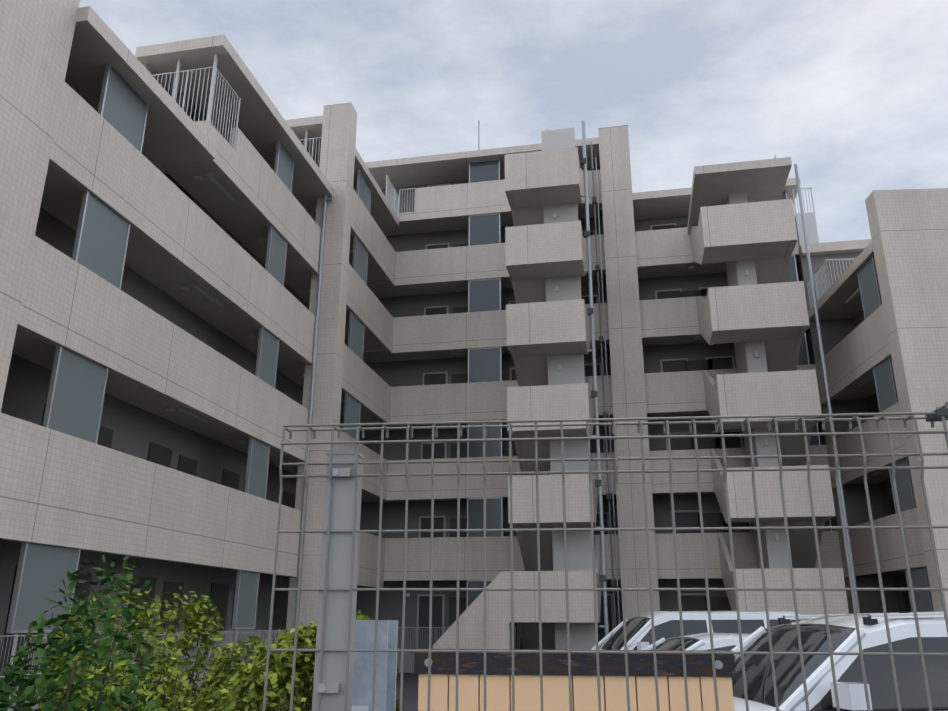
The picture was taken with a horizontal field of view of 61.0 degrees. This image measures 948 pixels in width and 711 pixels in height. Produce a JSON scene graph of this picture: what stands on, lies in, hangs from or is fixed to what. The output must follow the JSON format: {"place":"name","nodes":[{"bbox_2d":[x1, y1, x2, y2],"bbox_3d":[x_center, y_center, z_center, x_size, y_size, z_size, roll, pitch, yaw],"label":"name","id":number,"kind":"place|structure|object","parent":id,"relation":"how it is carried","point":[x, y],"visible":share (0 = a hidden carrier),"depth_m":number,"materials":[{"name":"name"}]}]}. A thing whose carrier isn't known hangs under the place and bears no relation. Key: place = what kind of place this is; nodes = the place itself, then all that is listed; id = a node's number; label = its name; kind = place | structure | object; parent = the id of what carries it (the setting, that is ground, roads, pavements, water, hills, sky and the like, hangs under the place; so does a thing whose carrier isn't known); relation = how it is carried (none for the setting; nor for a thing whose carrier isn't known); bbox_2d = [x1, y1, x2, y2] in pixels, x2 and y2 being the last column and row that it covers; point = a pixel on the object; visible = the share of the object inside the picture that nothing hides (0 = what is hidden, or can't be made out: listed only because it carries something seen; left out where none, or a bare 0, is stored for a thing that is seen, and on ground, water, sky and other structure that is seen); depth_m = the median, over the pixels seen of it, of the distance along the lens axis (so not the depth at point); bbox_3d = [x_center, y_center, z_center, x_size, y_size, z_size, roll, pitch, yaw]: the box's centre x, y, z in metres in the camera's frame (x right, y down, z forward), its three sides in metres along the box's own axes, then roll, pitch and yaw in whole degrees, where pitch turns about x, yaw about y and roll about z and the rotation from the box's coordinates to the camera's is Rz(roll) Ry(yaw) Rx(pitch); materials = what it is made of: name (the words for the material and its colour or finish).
{"place":"outdoors","nodes":[
{"label":"outdoors","id":0,"kind":"place"},
{"bbox_2d":[0,0,398,710],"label":"building wing","id":1,"kind":"structure","parent":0,"point":[196,252],"depth_m":17.47,"materials":[{"name":"concrete"}]},
{"bbox_2d":[223,672,418,710],"bbox_3d":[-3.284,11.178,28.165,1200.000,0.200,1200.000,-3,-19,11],"label":"ground","id":2,"kind":"structure","parent":0,"point":[410,690],"depth_m":20.27,"materials":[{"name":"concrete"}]},
{"bbox_2d":[0,554,153,710],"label":"green shrub","id":3,"kind":"object","parent":2,"relation":"on","point":[24,692],"visible":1,"depth_m":2.32,"materials":[{"name":"green plant"}]},
{"bbox_2d":[37,580,234,710],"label":"yellow shrub","id":4,"kind":"object","parent":2,"relation":"on","point":[168,666],"visible":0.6,"depth_m":4.96,"materials":[{"name":"green plant"}]},
{"bbox_2d":[0,629,311,710],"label":"low mesh fence","id":5,"kind":"object","parent":2,"relation":"on","point":[14,646],"visible":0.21,"depth_m":14.17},
{"bbox_2d":[135,678,195,709],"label":"green shrub","id":6,"kind":"object","parent":2,"relation":"on","point":[166,692],"depth_m":6.21,"materials":[{"name":"green plant"}]},
{"bbox_2d":[193,635,311,710],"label":"yellow shrub","id":7,"kind":"object","parent":2,"relation":"on","point":[225,676],"visible":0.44,"depth_m":4.84,"materials":[{"name":"green plant"}]},
{"bbox_2d":[214,610,402,710],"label":"yellow shrub","id":8,"kind":"object","parent":2,"relation":"on","point":[281,662],"visible":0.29,"depth_m":4.27,"materials":[{"name":"green plant"}]},
{"bbox_2d":[351,620,397,710],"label":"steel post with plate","id":9,"kind":"object","parent":2,"relation":"on","point":[386,675],"visible":0.65,"depth_m":2.31,"materials":[{"name":"white metal"}]},
{"bbox_2d":[414,649,735,710],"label":"ribbed board sign","id":10,"kind":"object","parent":2,"relation":"on","point":[671,685],"visible":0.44,"depth_m":2.16,"materials":[{"name":"beige"}]},
{"bbox_2d":[262,402,947,710],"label":"fence","id":11,"kind":"object","parent":2,"relation":"on","point":[337,589],"visible":1,"depth_m":2.16,"materials":[{"name":"metal"}]},
{"bbox_2d":[591,610,801,649],"bbox_3d":[3.837,5.713,14.823,4.730,1.960,2.232,3,-19,-8],"label":"white minivan","id":12,"kind":"object","parent":2,"relation":"on","point":[639,630],"visible":0.21,"depth_m":14.45,"materials":[{"name":"white metal"}]},
{"bbox_2d":[642,633,750,650],"bbox_3d":[3.329,4.970,11.996,4.030,1.590,2.233,3,-19,-8],"label":"white hatchback car","id":13,"kind":"object","parent":2,"relation":"on","point":[721,641],"visible":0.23,"depth_m":11.69,"materials":[{"name":"white metal"}]},
{"bbox_2d":[731,611,947,710],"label":"white minivan","id":14,"kind":"object","parent":2,"relation":"on","point":[848,672],"visible":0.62,"depth_m":5.85,"materials":[{"name":"white metal"}]},
{"bbox_2d":[806,188,947,611],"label":"building wing","id":15,"kind":"structure","parent":2,"relation":"on","point":[887,290],"depth_m":22.48,"materials":[{"name":"concrete"}]},
{"bbox_2d":[79,0,947,242],"label":"sky","id":16,"kind":"structure","parent":0,"point":[855,92],"materials":[{"name":"white"}]},
{"bbox_2d":[433,120,619,649],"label":"stair building","id":17,"kind":"structure","parent":0,"point":[550,333],"depth_m":26.61,"materials":[{"name":"grey paint"}]},
{"bbox_2d":[356,120,898,672],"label":"block building","id":18,"kind":"structure","parent":0,"point":[446,298],"depth_m":30.53,"materials":[{"name":"concrete"}]},
{"bbox_2d":[687,157,859,614],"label":"stair building","id":19,"kind":"structure","parent":0,"point":[741,224],"depth_m":25.27,"materials":[{"name":"grey paint"}]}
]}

